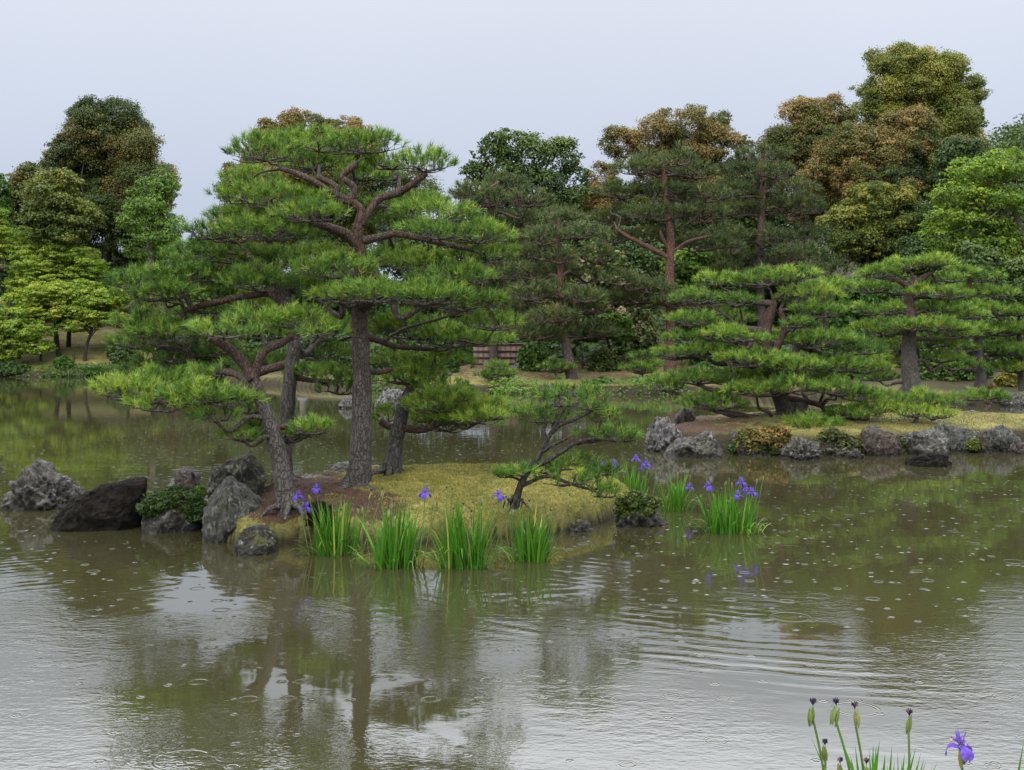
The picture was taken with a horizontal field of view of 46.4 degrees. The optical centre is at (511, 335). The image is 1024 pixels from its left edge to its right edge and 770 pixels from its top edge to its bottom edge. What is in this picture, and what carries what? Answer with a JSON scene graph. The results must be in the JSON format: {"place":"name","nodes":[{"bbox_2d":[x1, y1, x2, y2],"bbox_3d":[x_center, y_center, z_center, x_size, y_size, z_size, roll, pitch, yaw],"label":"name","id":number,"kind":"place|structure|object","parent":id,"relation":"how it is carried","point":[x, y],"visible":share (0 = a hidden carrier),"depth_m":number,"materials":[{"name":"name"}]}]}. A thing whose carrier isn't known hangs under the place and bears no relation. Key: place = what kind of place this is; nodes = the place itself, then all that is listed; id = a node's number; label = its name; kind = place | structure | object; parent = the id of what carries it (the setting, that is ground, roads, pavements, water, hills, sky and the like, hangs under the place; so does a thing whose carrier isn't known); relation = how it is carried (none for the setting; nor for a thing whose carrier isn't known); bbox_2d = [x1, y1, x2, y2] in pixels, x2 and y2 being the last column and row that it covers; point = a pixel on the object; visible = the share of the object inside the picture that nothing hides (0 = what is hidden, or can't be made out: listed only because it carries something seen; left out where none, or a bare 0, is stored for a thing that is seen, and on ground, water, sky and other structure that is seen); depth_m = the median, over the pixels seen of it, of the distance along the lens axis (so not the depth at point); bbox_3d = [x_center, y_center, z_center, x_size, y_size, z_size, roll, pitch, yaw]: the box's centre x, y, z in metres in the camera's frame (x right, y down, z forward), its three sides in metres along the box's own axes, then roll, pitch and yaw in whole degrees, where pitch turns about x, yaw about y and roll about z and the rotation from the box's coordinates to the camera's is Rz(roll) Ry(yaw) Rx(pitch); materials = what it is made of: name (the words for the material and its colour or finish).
{"place":"outdoors","nodes":[
{"label":"outdoors","id":0,"kind":"place"},
{"bbox_2d":[227,463,630,543],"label":"moss island","id":1,"kind":"structure","parent":0,"point":[288,533],"depth_m":13.22,"materials":[{"name":"plant"}]},
{"bbox_2d":[134,483,207,522],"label":"shrub","id":2,"kind":"object","parent":1,"relation":"on","point":[171,496],"visible":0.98,"depth_m":13.33,"materials":[{"name":"green plant"}]},
{"bbox_2d":[86,298,352,520],"bbox_3d":[-3.119,0.859,12.825,2.638,2.607,1.849,0,0,22],"label":"pine tree","id":3,"kind":"object","parent":1,"relation":"on","point":[285,506],"visible":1,"depth_m":12.73,"materials":[{"name":"green plant"}]},
{"bbox_2d":[98,215,352,484],"bbox_3d":[-3.405,0.300,14.813,3.462,3.600,2.347,0,0,0],"label":"pine tree","id":4,"kind":"object","parent":1,"relation":"on","point":[152,329],"visible":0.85,"depth_m":14.47,"materials":[{"name":"green plant"}]},
{"bbox_2d":[201,476,262,542],"bbox_3d":[-3.029,1.995,12.966,0.643,0.936,0.733,0,0,0],"label":"rock","id":5,"kind":"object","parent":1,"relation":"on","point":[231,500],"visible":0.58,"depth_m":12.69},
{"bbox_2d":[206,451,266,498],"bbox_3d":[-3.205,1.807,13.884,0.675,0.910,0.880,0,0,0],"label":"rock","id":6,"kind":"object","parent":1,"relation":"on","point":[247,469],"visible":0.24,"depth_m":13.61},
{"bbox_2d":[305,500,334,526],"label":"shrub","id":7,"kind":"object","parent":1,"relation":"on","point":[309,515],"visible":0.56,"depth_m":12.45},
{"bbox_2d":[200,122,525,491],"bbox_3d":[-1.778,-0.230,13.877,3.952,4.693,3.123,0,0,0],"label":"pine tree","id":8,"kind":"object","parent":1,"relation":"on","point":[358,288],"visible":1,"depth_m":13.64,"materials":[{"name":"green plant"}]},
{"bbox_2d":[253,465,562,517],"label":"fallen needles","id":9,"kind":"object","parent":1,"relation":"on","point":[339,492],"visible":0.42,"depth_m":13.43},
{"bbox_2d":[237,462,628,530],"bbox_3d":[-1.026,1.830,14.680,5.041,0.499,4.236,0,0,0],"label":"moss","id":10,"kind":"object","parent":1,"relation":"on","point":[455,478],"visible":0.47,"depth_m":13.79,"materials":[{"name":"plant"}]},
{"bbox_2d":[371,354,518,476],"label":"pine tree","id":11,"kind":"object","parent":1,"relation":"on","point":[448,400],"visible":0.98,"depth_m":14.48,"materials":[{"name":"green plant"}]},
{"bbox_2d":[488,374,647,511],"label":"young pine","id":12,"kind":"object","parent":1,"relation":"on","point":[535,465],"visible":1,"depth_m":12.47,"materials":[{"name":"green plant"}]},
{"bbox_2d":[0,377,1023,769],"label":"pond water","id":13,"kind":"structure","parent":0,"point":[884,593],"depth_m":9.12,"materials":[{"name":"liquid"}]},
{"bbox_2d":[0,457,84,511],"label":"rock","id":14,"kind":"object","parent":13,"relation":"in","point":[39,484],"visible":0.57,"depth_m":15.11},
{"bbox_2d":[49,476,146,531],"bbox_3d":[-4.803,2.085,13.972,1.108,0.820,1.269,0,0,0],"label":"rock","id":15,"kind":"object","parent":13,"relation":"in","point":[107,507],"visible":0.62,"depth_m":13.51,"materials":[{"name":"stone"}]},
{"bbox_2d":[141,497,205,532],"bbox_3d":[-3.861,2.121,13.760,0.790,0.612,1.024,0,0,0],"label":"rock","id":16,"kind":"object","parent":13,"relation":"in","point":[167,520],"visible":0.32,"depth_m":13.32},
{"bbox_2d":[174,467,201,492],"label":"rock","id":17,"kind":"object","parent":13,"relation":"in","point":[187,478],"visible":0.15,"depth_m":15.27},
{"bbox_2d":[233,523,278,555],"bbox_3d":[-2.620,2.153,12.234,0.472,0.442,0.663,0,0,0],"label":"rock","id":18,"kind":"object","parent":13,"relation":"in","point":[256,539],"visible":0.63,"depth_m":12.02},
{"bbox_2d":[293,484,383,556],"bbox_3d":[-1.751,1.898,12.038,0.930,0.804,0.737,0,0,0],"label":"iris clump","id":19,"kind":"object","parent":13,"relation":"in","point":[337,542],"visible":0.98,"depth_m":11.97,"materials":[{"name":"green plant"}]},
{"bbox_2d":[374,388,402,408],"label":"rock","id":20,"kind":"object","parent":13,"relation":"in","point":[393,396],"visible":0.3,"depth_m":35.67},
{"bbox_2d":[346,487,441,569],"bbox_3d":[-1.132,1.867,11.337,0.979,0.866,0.718,0,0,0],"label":"iris clump","id":21,"kind":"object","parent":13,"relation":"in","point":[390,551],"visible":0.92,"depth_m":11.31,"materials":[{"name":"green plant"}]},
{"bbox_2d":[417,487,517,569],"bbox_3d":[-0.448,1.870,11.330,1.020,0.860,0.705,0,0,0],"label":"iris clump","id":22,"kind":"object","parent":13,"relation":"in","point":[453,552],"visible":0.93,"depth_m":11.32,"materials":[{"name":"green plant"}]},
{"bbox_2d":[492,489,566,562],"bbox_3d":[0.196,1.905,11.781,0.779,0.791,0.761,0,0,0],"label":"iris clump","id":23,"kind":"object","parent":13,"relation":"in","point":[528,548],"visible":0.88,"depth_m":11.68,"materials":[{"name":"green plant"}]},
{"bbox_2d":[601,454,660,497],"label":"iris clump","id":24,"kind":"object","parent":13,"relation":"in","point":[636,484],"visible":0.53,"depth_m":15.60,"materials":[{"name":"green plant"}]},
{"bbox_2d":[615,509,668,527],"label":"rock","id":25,"kind":"object","parent":13,"relation":"in","point":[633,520],"visible":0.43,"depth_m":13.73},
{"bbox_2d":[612,487,663,518],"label":"shrub","id":26,"kind":"object","parent":25,"relation":"on","point":[637,501],"visible":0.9,"depth_m":13.81,"materials":[{"name":"green plant"}]},
{"bbox_2d":[653,460,699,511],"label":"iris clump","id":27,"kind":"object","parent":13,"relation":"in","point":[678,499],"visible":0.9,"depth_m":14.98,"materials":[{"name":"green plant"}]},
{"bbox_2d":[690,469,772,534],"bbox_3d":[2.427,1.900,13.433,1.065,0.800,0.766,0,0,0],"label":"iris clump","id":28,"kind":"object","parent":13,"relation":"in","point":[716,520],"visible":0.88,"depth_m":13.33,"materials":[{"name":"green plant"}]},
{"bbox_2d":[807,698,1023,769],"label":"iris clump","id":29,"kind":"object","parent":13,"relation":"in","point":[965,753],"visible":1,"depth_m":4.65,"materials":[{"name":"green plant"}]},
{"bbox_2d":[905,453,951,466],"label":"rock","id":30,"kind":"object","parent":13,"relation":"in","point":[930,460],"visible":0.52,"depth_m":20.06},
{"bbox_2d":[0,282,1023,404],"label":"bank","id":31,"kind":"structure","parent":0,"point":[96,353],"depth_m":49.08,"materials":[{"name":"plant"}]},
{"bbox_2d":[0,173,23,250],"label":"broadleaf tree","id":32,"kind":"object","parent":31,"relation":"on","point":[6,187],"visible":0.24,"depth_m":69.79,"materials":[{"name":"green plant"}]},
{"bbox_2d":[0,360,31,375],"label":"shrub","id":33,"kind":"object","parent":31,"relation":"on","point":[13,367],"visible":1,"depth_m":62.96,"materials":[{"name":"green plant"}]},
{"bbox_2d":[0,207,41,272],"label":"maple tree","id":34,"kind":"object","parent":31,"relation":"on","point":[10,244],"visible":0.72,"depth_m":67.05,"materials":[{"name":"green plant"}]},
{"bbox_2d":[0,301,58,362],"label":"maple tree","id":35,"kind":"object","parent":31,"relation":"on","point":[20,333],"visible":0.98,"depth_m":63.66,"materials":[{"name":"green plant"}]},
{"bbox_2d":[5,161,71,324],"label":"broadleaf tree","id":36,"kind":"object","parent":31,"relation":"on","point":[18,176],"visible":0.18,"depth_m":71.26,"materials":[{"name":"green plant"}]},
{"bbox_2d":[0,278,105,356],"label":"maple tree","id":37,"kind":"object","parent":31,"relation":"on","point":[43,300],"visible":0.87,"depth_m":64.64,"materials":[{"name":"green plant"}]},
{"bbox_2d":[0,242,113,346],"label":"maple tree","id":38,"kind":"object","parent":31,"relation":"on","point":[73,264],"visible":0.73,"depth_m":66.11,"materials":[{"name":"green plant"}]},
{"bbox_2d":[11,167,107,348],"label":"broadleaf tree","id":39,"kind":"object","parent":31,"relation":"on","point":[49,217],"visible":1,"depth_m":65.75,"materials":[{"name":"green plant"}]},
{"bbox_2d":[0,244,178,298],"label":"broadleaf tree","id":40,"kind":"object","parent":31,"relation":"on","point":[114,265],"visible":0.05,"depth_m":82.35,"materials":[{"name":"green plant"}]},
{"bbox_2d":[53,285,132,361],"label":"maple tree","id":41,"kind":"object","parent":31,"relation":"on","point":[97,299],"visible":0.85,"depth_m":64.55,"materials":[{"name":"green plant"}]},
{"bbox_2d":[37,94,181,277],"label":"broadleaf tree","id":42,"kind":"object","parent":31,"relation":"on","point":[115,163],"visible":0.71,"depth_m":76.01,"materials":[{"name":"green plant"}]},
{"bbox_2d":[104,345,138,364],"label":"shrub","id":43,"kind":"object","parent":31,"relation":"on","point":[116,354],"visible":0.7,"depth_m":63.86,"materials":[{"name":"green plant"}]},
{"bbox_2d":[114,163,189,265],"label":"broadleaf tree","id":44,"kind":"object","parent":31,"relation":"on","point":[152,211],"visible":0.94,"depth_m":69.65,"materials":[{"name":"green plant"}]},
{"bbox_2d":[109,293,250,364],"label":"pine tree","id":45,"kind":"object","parent":31,"relation":"on","point":[140,303],"visible":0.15,"depth_m":58.12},
{"bbox_2d":[178,268,387,341],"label":"broadleaf tree","id":46,"kind":"object","parent":31,"relation":"on","point":[336,308],"visible":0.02,"depth_m":66.20,"materials":[{"name":"green plant"}]},
{"bbox_2d":[204,106,445,279],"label":"broadleaf tree","id":47,"kind":"object","parent":31,"relation":"on","point":[370,187],"visible":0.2,"depth_m":72.17,"materials":[{"name":"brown plant"}]},
{"bbox_2d":[307,335,352,368],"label":"shrub","id":48,"kind":"object","parent":31,"relation":"on","point":[347,359],"visible":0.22,"depth_m":53.08,"materials":[{"name":"green plant"}]},
{"bbox_2d":[0,362,693,394],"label":"shore plants","id":49,"kind":"object","parent":31,"relation":"on","point":[511,389],"visible":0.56,"depth_m":45.53,"materials":[{"name":"green plant"}]},
{"bbox_2d":[369,333,425,374],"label":"shrub","id":50,"kind":"object","parent":31,"relation":"on","point":[392,350],"visible":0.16,"depth_m":51.03,"materials":[{"name":"green plant"}]},
{"bbox_2d":[344,205,567,343],"bbox_3d":[-2.492,-2.961,60.234,12.166,7.746,5.065,0,0,0],"label":"broadleaf tree","id":51,"kind":"object","parent":31,"relation":"on","point":[380,307],"visible":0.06,"depth_m":59.62,"materials":[{"name":"green plant"}]},
{"bbox_2d":[472,359,518,381],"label":"shrub","id":52,"kind":"object","parent":31,"relation":"on","point":[491,373],"visible":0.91,"depth_m":45.99,"materials":[{"name":"green plant"}]},
{"bbox_2d":[472,342,522,365],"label":"board wall","id":53,"kind":"structure","parent":31,"relation":"on","point":[508,351],"depth_m":52.74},
{"bbox_2d":[439,168,558,366],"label":"pine tree","id":54,"kind":"object","parent":31,"relation":"on","point":[488,190],"visible":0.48,"depth_m":52.28,"materials":[{"name":"plant"}]},
{"bbox_2d":[0,287,1023,364],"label":"undergrowth","id":55,"kind":"object","parent":31,"relation":"on","point":[590,347],"visible":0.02,"depth_m":58.14,"materials":[{"name":"green plant"}]},
{"bbox_2d":[453,127,591,227],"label":"broadleaf tree","id":56,"kind":"object","parent":31,"relation":"on","point":[505,156],"visible":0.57,"depth_m":74.07,"materials":[{"name":"green plant"}]},
{"bbox_2d":[514,343,550,371],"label":"shrub","id":57,"kind":"object","parent":31,"relation":"on","point":[531,357],"visible":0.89,"depth_m":50.47,"materials":[{"name":"green plant"}]},
{"bbox_2d":[488,201,624,378],"bbox_3d":[1.871,-1.877,48.346,5.850,7.327,5.501,0,0,0],"label":"pine tree","id":58,"kind":"object","parent":31,"relation":"on","point":[561,309],"visible":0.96,"depth_m":47.83,"materials":[{"name":"plant"}]},
{"bbox_2d":[536,356,577,379],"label":"young pine","id":59,"kind":"object","parent":31,"relation":"on","point":[554,366],"visible":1,"depth_m":47.08,"materials":[{"name":"green plant"}]},
{"bbox_2d":[541,335,585,357],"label":"shrub","id":60,"kind":"object","parent":31,"relation":"on","point":[559,348],"visible":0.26,"depth_m":55.62,"materials":[{"name":"green plant"}]},
{"bbox_2d":[518,219,664,340],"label":"broadleaf tree","id":61,"kind":"object","parent":31,"relation":"on","point":[639,257],"visible":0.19,"depth_m":60.52,"materials":[{"name":"green plant"}]},
{"bbox_2d":[585,347,623,371],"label":"shrub","id":62,"kind":"object","parent":31,"relation":"on","point":[604,359],"visible":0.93,"depth_m":49.90,"materials":[{"name":"green plant"}]},
{"bbox_2d":[572,312,638,350],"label":"broadleaf tree","id":63,"kind":"object","parent":31,"relation":"on","point":[622,320],"visible":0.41,"depth_m":51.57,"materials":[{"name":"green plant"}]},
{"bbox_2d":[564,249,663,356],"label":"flowering tree","id":64,"kind":"object","parent":31,"relation":"on","point":[646,326],"visible":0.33,"depth_m":54.23,"materials":[{"name":"green plant"}]},
{"bbox_2d":[618,348,665,378],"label":"young pine","id":65,"kind":"object","parent":31,"relation":"on","point":[641,365],"visible":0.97,"depth_m":46.43,"materials":[{"name":"green plant"}]},
{"bbox_2d":[571,103,754,310],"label":"broadleaf tree","id":66,"kind":"object","parent":31,"relation":"on","point":[706,133],"visible":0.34,"depth_m":76.52,"materials":[{"name":"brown plant"}]},
{"bbox_2d":[579,139,749,372],"bbox_3d":[6.459,-3.120,49.667,7.630,9.923,5.662,0,0,0],"label":"pine tree","id":67,"kind":"object","parent":31,"relation":"on","point":[646,162],"visible":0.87,"depth_m":48.95,"materials":[{"name":"plant"}]},
{"bbox_2d":[542,155,818,273],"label":"broadleaf tree","id":68,"kind":"object","parent":31,"relation":"on","point":[750,223],"visible":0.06,"depth_m":84.36,"materials":[{"name":"green plant"}]},
{"bbox_2d":[659,246,756,335],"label":"broadleaf tree","id":69,"kind":"object","parent":31,"relation":"on","point":[686,265],"visible":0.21,"depth_m":55.25,"materials":[{"name":"green plant"}]},
{"bbox_2d":[697,138,831,342],"bbox_3d":[11.779,-3.740,54.821,7.455,10.715,5.744,0,0,0],"label":"pine tree","id":70,"kind":"object","parent":31,"relation":"on","point":[750,206],"visible":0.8,"depth_m":54.65,"materials":[{"name":"plant"}]},
{"bbox_2d":[753,91,860,260],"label":"broadleaf tree","id":71,"kind":"object","parent":31,"relation":"on","point":[811,116],"visible":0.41,"depth_m":76.07,"materials":[{"name":"green plant"}]},
{"bbox_2d":[787,256,858,334],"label":"pine tree","id":72,"kind":"object","parent":31,"relation":"on","point":[834,265],"visible":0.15,"depth_m":51.30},
{"bbox_2d":[732,238,929,338],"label":"broadleaf tree","id":73,"kind":"object","parent":31,"relation":"on","point":[884,296],"visible":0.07,"depth_m":57.21,"materials":[{"name":"green plant"}]},
{"bbox_2d":[811,179,925,279],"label":"broadleaf tree","id":74,"kind":"object","parent":31,"relation":"on","point":[868,229],"visible":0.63,"depth_m":66.83,"materials":[{"name":"green plant"}]},
{"bbox_2d":[792,103,992,279],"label":"broadleaf tree","id":75,"kind":"object","parent":31,"relation":"on","point":[891,153],"visible":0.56,"depth_m":71.29,"materials":[{"name":"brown plant"}]},
{"bbox_2d":[861,310,931,367],"bbox_3d":[14.503,0.605,45.558,2.878,3.290,2.429,0,0,0],"label":"shrub","id":76,"kind":"object","parent":31,"relation":"on","point":[895,337],"visible":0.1,"depth_m":44.91,"materials":[{"name":"green plant"}]},
{"bbox_2d":[848,39,992,162],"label":"broadleaf tree","id":77,"kind":"object","parent":31,"relation":"on","point":[911,74],"visible":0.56,"depth_m":80.32,"materials":[{"name":"green plant"}]},
{"bbox_2d":[826,275,1022,349],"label":"broadleaf tree","id":78,"kind":"object","parent":31,"relation":"on","point":[837,323],"visible":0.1,"depth_m":48.51,"materials":[{"name":"green plant"}]},
{"bbox_2d":[918,347,972,380],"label":"shrub","id":79,"kind":"object","parent":31,"relation":"on","point":[941,373],"visible":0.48,"depth_m":41.00,"materials":[{"name":"green plant"}]},
{"bbox_2d":[892,132,1023,284],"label":"broadleaf tree","id":80,"kind":"object","parent":31,"relation":"on","point":[959,147],"visible":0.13,"depth_m":64.63,"materials":[{"name":"green plant"}]},
{"bbox_2d":[912,146,1023,262],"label":"broadleaf tree","id":81,"kind":"object","parent":31,"relation":"on","point":[1005,220],"visible":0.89,"depth_m":57.82,"materials":[{"name":"green plant"}]},
{"bbox_2d":[954,340,995,380],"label":"shrub","id":82,"kind":"object","parent":31,"relation":"on","point":[969,375],"visible":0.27,"depth_m":41.01,"materials":[{"name":"green plant"}]},
{"bbox_2d":[929,260,1023,387],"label":"pine tree","id":83,"kind":"object","parent":31,"relation":"on","point":[976,348],"visible":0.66,"depth_m":37.69,"materials":[{"name":"green plant"}]},
{"bbox_2d":[930,238,1023,316],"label":"broadleaf tree","id":84,"kind":"object","parent":31,"relation":"on","point":[988,259],"visible":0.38,"depth_m":53.00,"materials":[{"name":"green plant"}]},
{"bbox_2d":[969,311,1023,367],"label":"shrub","id":85,"kind":"object","parent":31,"relation":"on","point":[1009,318],"visible":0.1,"depth_m":43.85,"materials":[{"name":"green plant"}]},
{"bbox_2d":[985,303,1023,390],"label":"pine tree","id":86,"kind":"object","parent":31,"relation":"on","point":[1017,366],"visible":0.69,"depth_m":38.16,"materials":[{"name":"green plant"}]},
{"bbox_2d":[992,372,1017,386],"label":"shrub","id":87,"kind":"object","parent":31,"relation":"on","point":[1003,379],"visible":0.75,"depth_m":39.49,"materials":[{"name":"yellow plant"}]},
{"bbox_2d":[0,0,1023,280],"label":"sky","id":88,"kind":"structure","parent":0,"point":[452,73],"materials":[{"name":"white"}]},
{"bbox_2d":[675,400,1023,455],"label":"island","id":89,"kind":"object","parent":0,"point":[722,431],"visible":0.27,"depth_m":23.55,"materials":[{"name":"plant"}]},
{"bbox_2d":[643,416,681,451],"bbox_3d":[2.892,2.046,22.971,0.744,1.010,1.026,0,0,0],"label":"rock","id":90,"kind":"object","parent":89,"relation":"on","point":[663,434],"visible":0.51,"depth_m":22.65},
{"bbox_2d":[663,429,724,457],"bbox_3d":[3.356,2.108,21.872,1.256,0.752,1.009,0,0,0],"label":"rock","id":91,"kind":"object","parent":89,"relation":"on","point":[705,444],"visible":0.69,"depth_m":21.56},
{"bbox_2d":[733,423,796,455],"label":"shrub","id":92,"kind":"object","parent":89,"relation":"on","point":[771,437],"visible":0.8,"depth_m":21.92,"materials":[{"name":"brown plant"}]},
{"bbox_2d":[641,262,901,428],"bbox_3d":[5.277,0.369,24.163,5.374,3.813,3.225,0,0,0],"label":"pine tree","id":93,"kind":"object","parent":89,"relation":"on","point":[765,361],"visible":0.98,"depth_m":23.88,"materials":[{"name":"green plant"}]},
{"bbox_2d":[780,436,821,459],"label":"rock","id":94,"kind":"object","parent":89,"relation":"on","point":[798,448],"visible":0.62,"depth_m":21.23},
{"bbox_2d":[813,427,865,454],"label":"shrub","id":95,"kind":"object","parent":89,"relation":"on","point":[832,433],"visible":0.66,"depth_m":21.91,"materials":[{"name":"green plant"}]},
{"bbox_2d":[676,399,1023,447],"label":"moss","id":96,"kind":"object","parent":89,"relation":"on","point":[1003,417],"visible":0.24,"depth_m":24.02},
{"bbox_2d":[860,425,902,456],"bbox_3d":[6.804,2.098,22.131,0.908,0.844,1.007,0,0,0],"label":"rock","id":97,"kind":"object","parent":89,"relation":"on","point":[877,441],"visible":0.51,"depth_m":21.83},
{"bbox_2d":[844,250,991,399],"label":"pine tree","id":98,"kind":"object","parent":89,"relation":"on","point":[910,324],"visible":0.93,"depth_m":27.94,"materials":[{"name":"green plant"}]},
{"bbox_2d":[900,428,949,454],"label":"rock","id":99,"kind":"object","parent":89,"relation":"on","point":[932,440],"visible":0.57,"depth_m":22.03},
{"bbox_2d":[884,383,967,422],"bbox_3d":[8.177,1.414,23.744,1.443,0.974,1.546,0,0,40],"label":"pine bush","id":100,"kind":"object","parent":89,"relation":"on","point":[922,405],"visible":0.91,"depth_m":23.71,"materials":[{"name":"green plant"}]},
{"bbox_2d":[934,423,979,451],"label":"rock","id":101,"kind":"object","parent":89,"relation":"on","point":[958,437],"visible":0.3,"depth_m":22.59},
{"bbox_2d":[957,385,1015,411],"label":"young pine","id":102,"kind":"object","parent":89,"relation":"on","point":[999,394],"visible":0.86,"depth_m":26.79,"materials":[{"name":"green plant"}]},
{"bbox_2d":[983,425,1021,451],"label":"rock","id":103,"kind":"object","parent":89,"relation":"on","point":[1001,438],"visible":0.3,"depth_m":22.57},
{"bbox_2d":[826,213,1022,280],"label":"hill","id":104,"kind":"structure","parent":0,"point":[848,274],"depth_m":143.73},
{"bbox_2d":[814,114,1023,257],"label":"hillside forest","id":105,"kind":"object","parent":104,"relation":"on","point":[1012,136],"visible":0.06,"depth_m":164.97,"materials":[{"name":"green plant"}]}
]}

